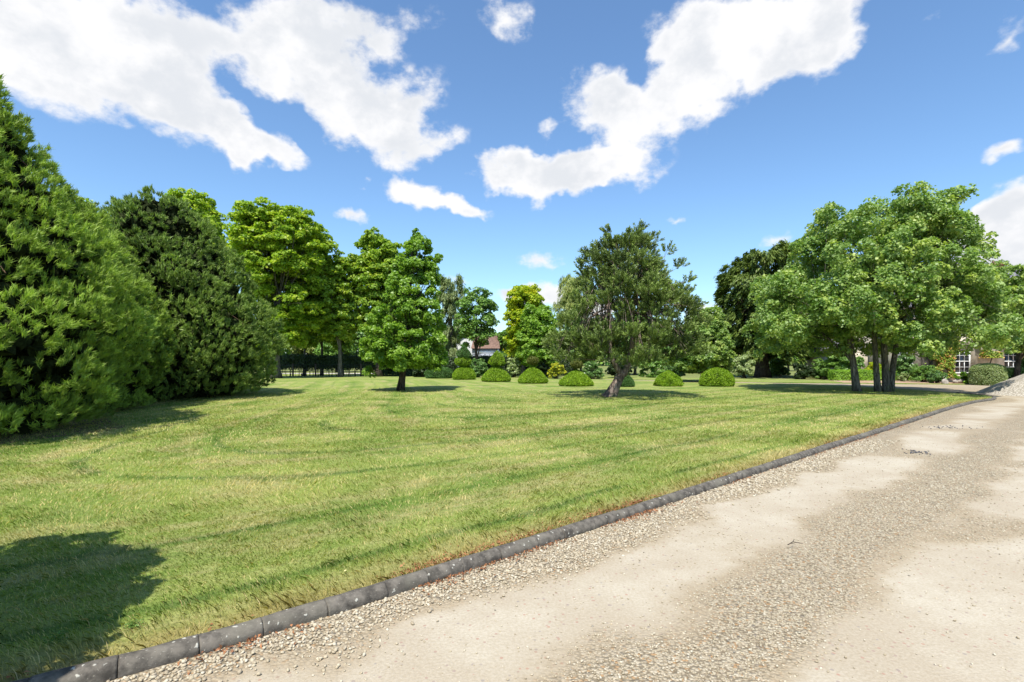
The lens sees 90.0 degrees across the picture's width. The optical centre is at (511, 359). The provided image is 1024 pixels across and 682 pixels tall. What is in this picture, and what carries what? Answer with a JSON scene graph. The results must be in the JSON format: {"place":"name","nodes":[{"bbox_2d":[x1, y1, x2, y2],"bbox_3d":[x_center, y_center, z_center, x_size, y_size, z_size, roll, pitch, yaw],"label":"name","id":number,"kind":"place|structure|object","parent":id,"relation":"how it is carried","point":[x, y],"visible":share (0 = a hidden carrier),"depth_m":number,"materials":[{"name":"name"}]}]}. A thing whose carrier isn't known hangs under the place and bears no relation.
{"place":"outdoors","nodes":[
{"label":"outdoors","id":0,"kind":"place"},
{"bbox_2d":[282,373,371,373],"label":"lane","id":1,"kind":"structure","parent":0,"point":[324,373],"depth_m":53.62,"materials":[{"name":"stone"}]},
{"bbox_2d":[282,374,563,375],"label":"verge","id":2,"kind":"structure","parent":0,"point":[327,375],"depth_m":47.21,"materials":[{"name":"green plant"}]},
{"bbox_2d":[298,328,318,375],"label":"young tree","id":3,"kind":"object","parent":2,"relation":"on","point":[312,340],"visible":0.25,"depth_m":45.76,"materials":[{"name":"green plant"}]},
{"bbox_2d":[313,316,332,375],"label":"young tree","id":4,"kind":"object","parent":2,"relation":"on","point":[321,344],"visible":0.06,"depth_m":46.95,"materials":[{"name":"green plant"}]},
{"bbox_2d":[324,333,355,353],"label":"young tree","id":5,"kind":"object","parent":2,"relation":"on","point":[345,344],"visible":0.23,"depth_m":47.54,"materials":[{"name":"green plant"}]},
{"bbox_2d":[453,337,472,367],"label":"white house","id":6,"kind":"structure","parent":0,"point":[463,340],"depth_m":66.00,"materials":[{"name":"paint"}]},
{"bbox_2d":[0,377,991,681],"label":"lawn","id":7,"kind":"structure","parent":0,"point":[340,385],"depth_m":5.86,"materials":[{"name":"green plant"}]},
{"bbox_2d":[42,630,68,646],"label":"weed","id":8,"kind":"object","parent":7,"relation":"on","point":[54,637],"visible":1,"depth_m":2.62,"materials":[{"name":"green plant"}]},
{"bbox_2d":[0,417,123,443],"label":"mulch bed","id":9,"kind":"object","parent":7,"relation":"on","point":[80,430],"visible":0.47,"depth_m":10.42,"materials":[{"name":"brown soil"}]},
{"bbox_2d":[0,74,160,434],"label":"conifer tree","id":10,"kind":"object","parent":9,"relation":"on","point":[52,342],"visible":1,"depth_m":9.94,"materials":[{"name":"green plant"}]},
{"bbox_2d":[46,178,179,411],"bbox_3d":[-12.775,-1.768,14.179,5.802,6.664,5.943,0,0,0],"label":"conifer tree","id":11,"kind":"object","parent":7,"relation":"on","point":[138,378],"visible":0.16,"depth_m":14.80,"materials":[{"name":"green plant"}]},
{"bbox_2d":[124,618,143,628],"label":"weed","id":12,"kind":"object","parent":7,"relation":"on","point":[131,626],"visible":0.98,"depth_m":2.77,"materials":[{"name":"green plant"}]},
{"bbox_2d":[98,184,289,400],"bbox_3d":[-13.819,-2.566,20.061,9.453,8.296,9.502,0,0,0],"label":"conifer tree","id":13,"kind":"object","parent":7,"relation":"on","point":[219,332],"visible":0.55,"depth_m":18.68,"materials":[{"name":"green plant"}]},
{"bbox_2d":[222,196,338,377],"bbox_3d":[-17.776,-5.117,39.664,8.362,13.376,8.021,0,0,0],"label":"sycamore tree","id":14,"kind":"object","parent":7,"relation":"on","point":[287,257],"visible":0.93,"depth_m":37.62,"materials":[{"name":"green plant"}]},
{"bbox_2d":[308,251,361,376],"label":"maple tree","id":15,"kind":"object","parent":7,"relation":"on","point":[335,295],"visible":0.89,"depth_m":40.95,"materials":[{"name":"green plant"}]},
{"bbox_2d":[358,228,448,390],"bbox_3d":[-5.011,-2.280,23.757,4.266,7.714,4.395,0,0,0],"label":"sweetgum tree","id":16,"kind":"object","parent":7,"relation":"on","point":[408,304],"visible":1,"depth_m":23.00,"materials":[{"name":"green plant"}]},
{"bbox_2d":[28,388,796,572],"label":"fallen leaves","id":17,"kind":"object","parent":7,"relation":"on","point":[419,412],"visible":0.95,"depth_m":18.64,"materials":[{"name":"brown plant"}]},
{"bbox_2d":[412,367,427,376],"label":"shrub","id":18,"kind":"object","parent":7,"relation":"on","point":[416,372],"visible":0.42,"depth_m":41.60,"materials":[{"name":"green plant"}]},
{"bbox_2d":[424,366,452,378],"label":"bush","id":19,"kind":"object","parent":7,"relation":"on","point":[445,372],"visible":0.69,"depth_m":38.60,"materials":[{"name":"green plant"}]},
{"bbox_2d":[452,345,475,379],"bbox_3d":[-3.446,0.226,36.876,1.784,2.527,1.780,0,0,0],"label":"topiary","id":20,"kind":"object","parent":7,"relation":"on","point":[463,360],"visible":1,"depth_m":36.45,"materials":[{"name":"green plant"}]},
{"bbox_2d":[470,358,487,376],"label":"shrub","id":21,"kind":"object","parent":7,"relation":"on","point":[480,367],"visible":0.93,"depth_m":40.73,"materials":[{"name":"green plant"}]},
{"bbox_2d":[481,350,510,381],"bbox_3d":[-1.042,0.442,33.461,2.021,2.082,2.043,0,0,0],"label":"topiary","id":22,"kind":"object","parent":7,"relation":"on","point":[496,372],"visible":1,"depth_m":33.02,"materials":[{"name":"green plant"}]},
{"bbox_2d":[506,358,521,376],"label":"shrub","id":23,"kind":"object","parent":7,"relation":"on","point":[513,365],"visible":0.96,"depth_m":40.72,"materials":[{"name":"green plant"}]},
{"bbox_2d":[518,356,548,383],"bbox_3d":[1.293,0.641,31.120,1.929,1.683,1.926,0,0,0],"label":"topiary","id":24,"kind":"object","parent":7,"relation":"on","point":[531,374],"visible":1,"depth_m":30.66,"materials":[{"name":"green plant"}]},
{"bbox_2d":[534,360,548,376],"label":"shrub","id":25,"kind":"object","parent":7,"relation":"on","point":[542,367],"visible":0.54,"depth_m":39.74,"materials":[{"name":"green plant"}]},
{"bbox_2d":[547,362,566,378],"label":"shrub","id":26,"kind":"object","parent":7,"relation":"on","point":[555,370],"visible":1,"depth_m":37.83,"materials":[{"name":"yellow plant"}]},
{"bbox_2d":[558,359,593,386],"bbox_3d":[3.529,0.735,28.117,2.001,1.512,2.056,0,0,0],"label":"topiary","id":27,"kind":"object","parent":7,"relation":"on","point":[576,377],"visible":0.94,"depth_m":27.63,"materials":[{"name":"green plant"}]},
{"bbox_2d":[582,361,604,378],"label":"shrub","id":28,"kind":"object","parent":7,"relation":"on","point":[594,373],"visible":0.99,"depth_m":37.81,"materials":[{"name":"green plant"}]},
{"bbox_2d":[540,219,714,396],"bbox_3d":[4.395,-1.896,19.942,6.567,7.165,6.495,0,0,0],"label":"pine tree","id":29,"kind":"object","parent":7,"relation":"on","point":[641,279],"visible":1,"depth_m":18.99,"materials":[{"name":"green plant"}]},
{"bbox_2d":[621,375,634,386],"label":"topiary","id":30,"kind":"object","parent":7,"relation":"on","point":[628,380],"visible":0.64,"depth_m":26.81,"materials":[{"name":"green plant"}]},
{"bbox_2d":[653,370,683,386],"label":"topiary","id":31,"kind":"object","parent":7,"relation":"on","point":[668,378],"visible":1,"depth_m":27.50,"materials":[{"name":"green plant"}]},
{"bbox_2d":[698,367,735,386],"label":"topiary","id":32,"kind":"object","parent":7,"relation":"on","point":[717,376],"visible":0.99,"depth_m":27.21,"materials":[{"name":"green plant"}]},
{"bbox_2d":[741,180,1023,391],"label":"maple tree","id":33,"kind":"object","parent":7,"relation":"on","point":[942,292],"visible":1,"depth_m":21.15,"materials":[{"name":"green plant"}]},
{"bbox_2d":[0,0,1023,352],"label":"sky","id":34,"kind":"structure","parent":0,"point":[507,133],"materials":[{"name":"blue"}]},
{"bbox_2d":[256,360,867,379],"bbox_3d":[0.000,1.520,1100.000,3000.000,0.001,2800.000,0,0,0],"label":"ground","id":35,"kind":"structure","parent":0,"point":[604,367],"depth_m":50.79,"materials":[{"name":"green plant"}]},
{"bbox_2d":[163,187,232,274],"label":"sycamore tree","id":36,"kind":"object","parent":35,"relation":"on","point":[200,202],"visible":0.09,"depth_m":44.25,"materials":[{"name":"green plant"}]},
{"bbox_2d":[289,330,320,370],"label":"background tree","id":37,"kind":"object","parent":35,"relation":"on","point":[310,350],"visible":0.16,"depth_m":63.29,"materials":[{"name":"green plant"}]},
{"bbox_2d":[255,364,375,376],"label":"iron fence","id":38,"kind":"object","parent":35,"relation":"on","point":[326,369],"visible":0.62,"depth_m":43.29,"materials":[{"name":"black metal"}]},
{"bbox_2d":[280,353,375,376],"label":"hedge","id":39,"kind":"object","parent":35,"relation":"on","point":[302,361],"visible":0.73,"depth_m":43.89,"materials":[{"name":"green plant"}]},
{"bbox_2d":[313,336,357,371],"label":"background tree","id":40,"kind":"object","parent":35,"relation":"on","point":[326,347],"visible":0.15,"depth_m":58.52,"materials":[{"name":"green plant"}]},
{"bbox_2d":[351,330,375,368],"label":"background tree","id":41,"kind":"object","parent":35,"relation":"on","point":[360,335],"visible":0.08,"depth_m":60.59,"materials":[{"name":"green plant"}]},
{"bbox_2d":[346,226,405,376],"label":"maple tree","id":42,"kind":"object","parent":35,"relation":"on","point":[372,263],"visible":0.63,"depth_m":41.45,"materials":[{"name":"green plant"}]},
{"bbox_2d":[430,273,465,357],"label":"birch tree","id":43,"kind":"object","parent":35,"relation":"on","point":[448,299],"visible":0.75,"depth_m":59.10,"materials":[{"name":"green plant"}]},
{"bbox_2d":[471,336,499,356],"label":"cottage","id":44,"kind":"structure","parent":35,"relation":"on","point":[492,347],"depth_m":60.00,"materials":[{"name":"ceramic"}]},
{"bbox_2d":[497,330,508,356],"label":"background tree","id":45,"kind":"object","parent":35,"relation":"on","point":[504,344],"visible":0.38,"depth_m":61.59,"materials":[{"name":"green plant"}]},
{"bbox_2d":[514,302,558,366],"bbox_3d":[2.022,-1.471,40.484,3.765,6.073,3.767,0,0,0],"label":"lime tree","id":46,"kind":"object","parent":35,"relation":"on","point":[536,324],"visible":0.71,"depth_m":39.58,"materials":[{"name":"green plant"}]},
{"bbox_2d":[281,318,798,365],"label":"woodland","id":47,"kind":"object","parent":35,"relation":"on","point":[287,351],"depth_m":115.18,"materials":[{"name":"green plant"}]},
{"bbox_2d":[550,271,598,370],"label":"willow tree","id":48,"kind":"object","parent":35,"relation":"on","point":[566,301],"visible":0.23,"depth_m":53.87,"materials":[{"name":"green plant"}]},
{"bbox_2d":[559,317,601,371],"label":"background tree","id":49,"kind":"object","parent":35,"relation":"on","point":[571,350],"visible":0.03,"depth_m":51.29,"materials":[{"name":"green plant"}]},
{"bbox_2d":[606,311,667,374],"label":"background tree","id":50,"kind":"object","parent":35,"relation":"on","point":[635,372],"visible":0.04,"depth_m":48.98,"materials":[{"name":"green plant"}]},
{"bbox_2d":[665,306,736,374],"bbox_3d":[12.056,-0.936,32.971,4.345,4.983,4.369,0,0,0],"label":"maple tree","id":51,"kind":"object","parent":35,"relation":"on","point":[719,355],"visible":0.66,"depth_m":31.86,"materials":[{"name":"green plant"}]},
{"bbox_2d":[731,353,755,378],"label":"shrub","id":52,"kind":"object","parent":35,"relation":"on","point":[743,364],"visible":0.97,"depth_m":39.69,"materials":[{"name":"green plant"}]},
{"bbox_2d":[712,239,829,377],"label":"yew tree","id":53,"kind":"object","parent":35,"relation":"on","point":[740,275],"visible":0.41,"depth_m":41.65,"materials":[{"name":"green plant"}]},
{"bbox_2d":[769,359,790,375],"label":"shrub","id":54,"kind":"object","parent":35,"relation":"on","point":[778,368],"visible":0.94,"depth_m":45.67,"materials":[{"name":"green plant"}]},
{"bbox_2d":[769,354,805,370],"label":"background tree","id":55,"kind":"object","parent":35,"relation":"on","point":[795,359],"visible":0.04,"depth_m":64.43,"materials":[{"name":"green plant"}]},
{"bbox_2d":[792,363,816,378],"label":"shrub","id":56,"kind":"object","parent":35,"relation":"on","point":[803,372],"visible":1,"depth_m":38.83,"materials":[{"name":"green plant"}]},
{"bbox_2d":[811,358,830,378],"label":"shrub","id":57,"kind":"object","parent":35,"relation":"on","point":[819,364],"visible":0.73,"depth_m":38.82,"materials":[{"name":"green plant"}]},
{"bbox_2d":[806,339,870,378],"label":"stone outhouse","id":58,"kind":"structure","parent":35,"relation":"on","point":[809,361],"depth_m":39.48,"materials":[{"name":"stone"}]},
{"bbox_2d":[821,354,865,379],"bbox_3d":[23.994,0.247,37.075,2.893,2.540,2.586,0,0,0],"label":"shrub","id":59,"kind":"object","parent":35,"relation":"on","point":[839,362],"visible":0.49,"depth_m":36.56,"materials":[{"name":"green plant"}]},
{"bbox_2d":[864,362,880,369],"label":"shrub","id":60,"kind":"object","parent":35,"relation":"on","point":[869,367],"visible":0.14,"depth_m":36.28,"materials":[{"name":"green plant"}]},
{"bbox_2d":[856,261,1023,379],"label":"stone house","id":61,"kind":"structure","parent":35,"relation":"on","point":[964,363],"depth_m":36.09,"materials":[{"name":"stone"}]},
{"bbox_2d":[915,339,959,377],"bbox_3d":[29.495,-0.183,35.680,3.325,3.409,0.487,0,0,0],"label":"climbing vine","id":62,"kind":"object","parent":61,"relation":"attached to","point":[947,362],"visible":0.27,"depth_m":35.57,"materials":[{"name":"green plant"}]},
{"bbox_2d":[955,349,970,374],"bbox_3d":[31.750,0.195,36.095,1.310,1.790,0.190,0,0,0],"label":"window","id":63,"kind":"structure","parent":61,"relation":"in","point":[963,364],"depth_m":36.16,"materials":[{"name":"white glass"}]},
{"bbox_2d":[978,349,1023,362],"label":"climbing vine","id":64,"kind":"object","parent":61,"relation":"attached to","point":[983,355],"visible":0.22,"depth_m":35.59,"materials":[{"name":"green plant"}]},
{"bbox_2d":[1004,351,1015,367],"bbox_3d":[35.200,0.150,36.140,1.150,1.700,0.100,0,0,0],"label":"window","id":65,"kind":"structure","parent":61,"relation":"in","point":[1009,360],"depth_m":36.16,"materials":[{"name":"white glass"}]},
{"bbox_2d":[970,263,1023,376],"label":"maple tree","id":66,"kind":"object","parent":35,"relation":"on","point":[1015,284],"visible":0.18,"depth_m":28.88,"materials":[{"name":"green plant"}]},
{"bbox_2d":[105,376,1023,681],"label":"gravel drive","id":67,"kind":"structure","parent":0,"point":[981,630],"depth_m":3.17,"materials":[{"name":"beige gravel"}]},
{"bbox_2d":[0,416,931,679],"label":"leaf litter","id":68,"kind":"object","parent":67,"relation":"on","point":[417,567],"visible":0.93,"depth_m":3.83,"materials":[{"name":"plant"}]},
{"bbox_2d":[11,392,995,681],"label":"stone edging","id":69,"kind":"object","parent":67,"relation":"on","point":[147,658],"visible":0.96,"depth_m":3.13,"materials":[{"name":"grey stone"}]},
{"bbox_2d":[892,448,930,454],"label":"dark chippings","id":70,"kind":"object","parent":67,"relation":"on","point":[916,452],"visible":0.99,"depth_m":8.19,"materials":[{"name":"grey gravel"}]},
{"bbox_2d":[976,374,1023,396],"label":"gravel heap","id":71,"kind":"object","parent":67,"relation":"on","point":[1013,386],"visible":0.98,"depth_m":21.51,"materials":[{"name":"beige gravel"}]},
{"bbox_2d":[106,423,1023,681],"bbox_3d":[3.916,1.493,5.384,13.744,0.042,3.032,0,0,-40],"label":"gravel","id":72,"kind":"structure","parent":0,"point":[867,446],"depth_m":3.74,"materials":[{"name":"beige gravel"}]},
{"bbox_2d":[359,375,969,384],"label":"lawn","id":73,"kind":"structure","parent":0,"point":[756,380],"depth_m":34.94,"materials":[{"name":"green plant"}]},
{"bbox_2d":[382,355,457,375],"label":"hedge","id":74,"kind":"object","parent":73,"relation":"on","point":[452,365],"visible":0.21,"depth_m":45.23,"materials":[{"name":"green plant"}]},
{"bbox_2d":[453,287,500,364],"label":"ash tree","id":75,"kind":"object","parent":73,"relation":"on","point":[467,321],"visible":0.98,"depth_m":43.24,"materials":[{"name":"green plant"}]},
{"bbox_2d":[459,354,571,375],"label":"hedge","id":76,"kind":"object","parent":73,"relation":"on","point":[567,366],"visible":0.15,"depth_m":45.81,"materials":[{"name":"green plant"}]},
{"bbox_2d":[502,284,544,372],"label":"lime tree","id":77,"kind":"object","parent":73,"relation":"on","point":[521,295],"visible":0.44,"depth_m":42.19,"materials":[{"name":"green plant"}]},
{"bbox_2d":[605,355,636,376],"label":"shrub","id":78,"kind":"object","parent":73,"relation":"on","point":[610,370],"visible":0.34,"depth_m":39.75,"materials":[{"name":"green plant"}]},
{"bbox_2d":[638,361,665,377],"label":"shrub","id":79,"kind":"object","parent":73,"relation":"on","point":[654,367],"visible":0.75,"depth_m":40.83,"materials":[{"name":"green plant"}]},
{"bbox_2d":[664,365,685,376],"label":"shrub","id":80,"kind":"object","parent":73,"relation":"on","point":[677,372],"visible":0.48,"depth_m":35.64,"materials":[{"name":"green plant"}]},
{"bbox_2d":[941,379,948,383],"bbox_3d":[25.619,1.364,30.302,0.363,0.415,0.250,0,0,20],"label":"rock","id":81,"kind":"object","parent":73,"relation":"on","point":[944,381],"visible":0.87,"depth_m":30.21,"materials":[{"name":"beige stone"}]},
{"bbox_2d":[830,380,968,383],"bbox_3d":[40.250,1.448,32.000,39.500,0.001,8.000,0,0,0],"label":"planting bed","id":82,"kind":"object","parent":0,"point":[869,381],"visible":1,"depth_m":33.21,"materials":[{"name":"soil"}]},
{"bbox_2d":[827,369,899,380],"bbox_3d":[24.018,1.107,34.948,4.727,0.925,0.991,0,0,0],"label":"hedge","id":83,"kind":"object","parent":82,"relation":"on","point":[842,374],"visible":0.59,"depth_m":34.62,"materials":[{"name":"green plant"}]},
{"bbox_2d":[897,372,909,380],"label":"shrub","id":84,"kind":"object","parent":82,"relation":"on","point":[903,376],"visible":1,"depth_m":33.37,"materials":[{"name":"green plant"}]},
{"bbox_2d":[896,353,917,380],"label":"shrub","id":85,"kind":"object","parent":82,"relation":"on","point":[904,364],"visible":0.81,"depth_m":34.40,"materials":[{"name":"green plant"}]},
{"bbox_2d":[909,365,935,381],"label":"shrub","id":86,"kind":"object","parent":82,"relation":"on","point":[920,373],"visible":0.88,"depth_m":32.27,"materials":[{"name":"green plant"}]},
{"bbox_2d":[926,370,947,382],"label":"shrub","id":87,"kind":"object","parent":82,"relation":"on","point":[936,376],"visible":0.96,"depth_m":30.86,"materials":[{"name":"green plant"}]},
{"bbox_2d":[953,372,970,382],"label":"shrub","id":88,"kind":"object","parent":82,"relation":"on","point":[964,375],"visible":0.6,"depth_m":30.79,"materials":[{"name":"green plant"}]},
{"bbox_2d":[967,363,1008,384],"bbox_3d":[27.504,0.863,29.594,1.842,1.318,1.713,0,0,0],"label":"clipped bush","id":89,"kind":"object","parent":82,"relation":"on","point":[988,373],"visible":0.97,"depth_m":29.11,"materials":[{"name":"green plant"}]},
{"bbox_2d":[1005,366,1023,378],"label":"hedge","id":90,"kind":"object","parent":82,"relation":"on","point":[1010,371],"visible":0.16,"depth_m":29.70,"materials":[{"name":"green plant"}]}
]}

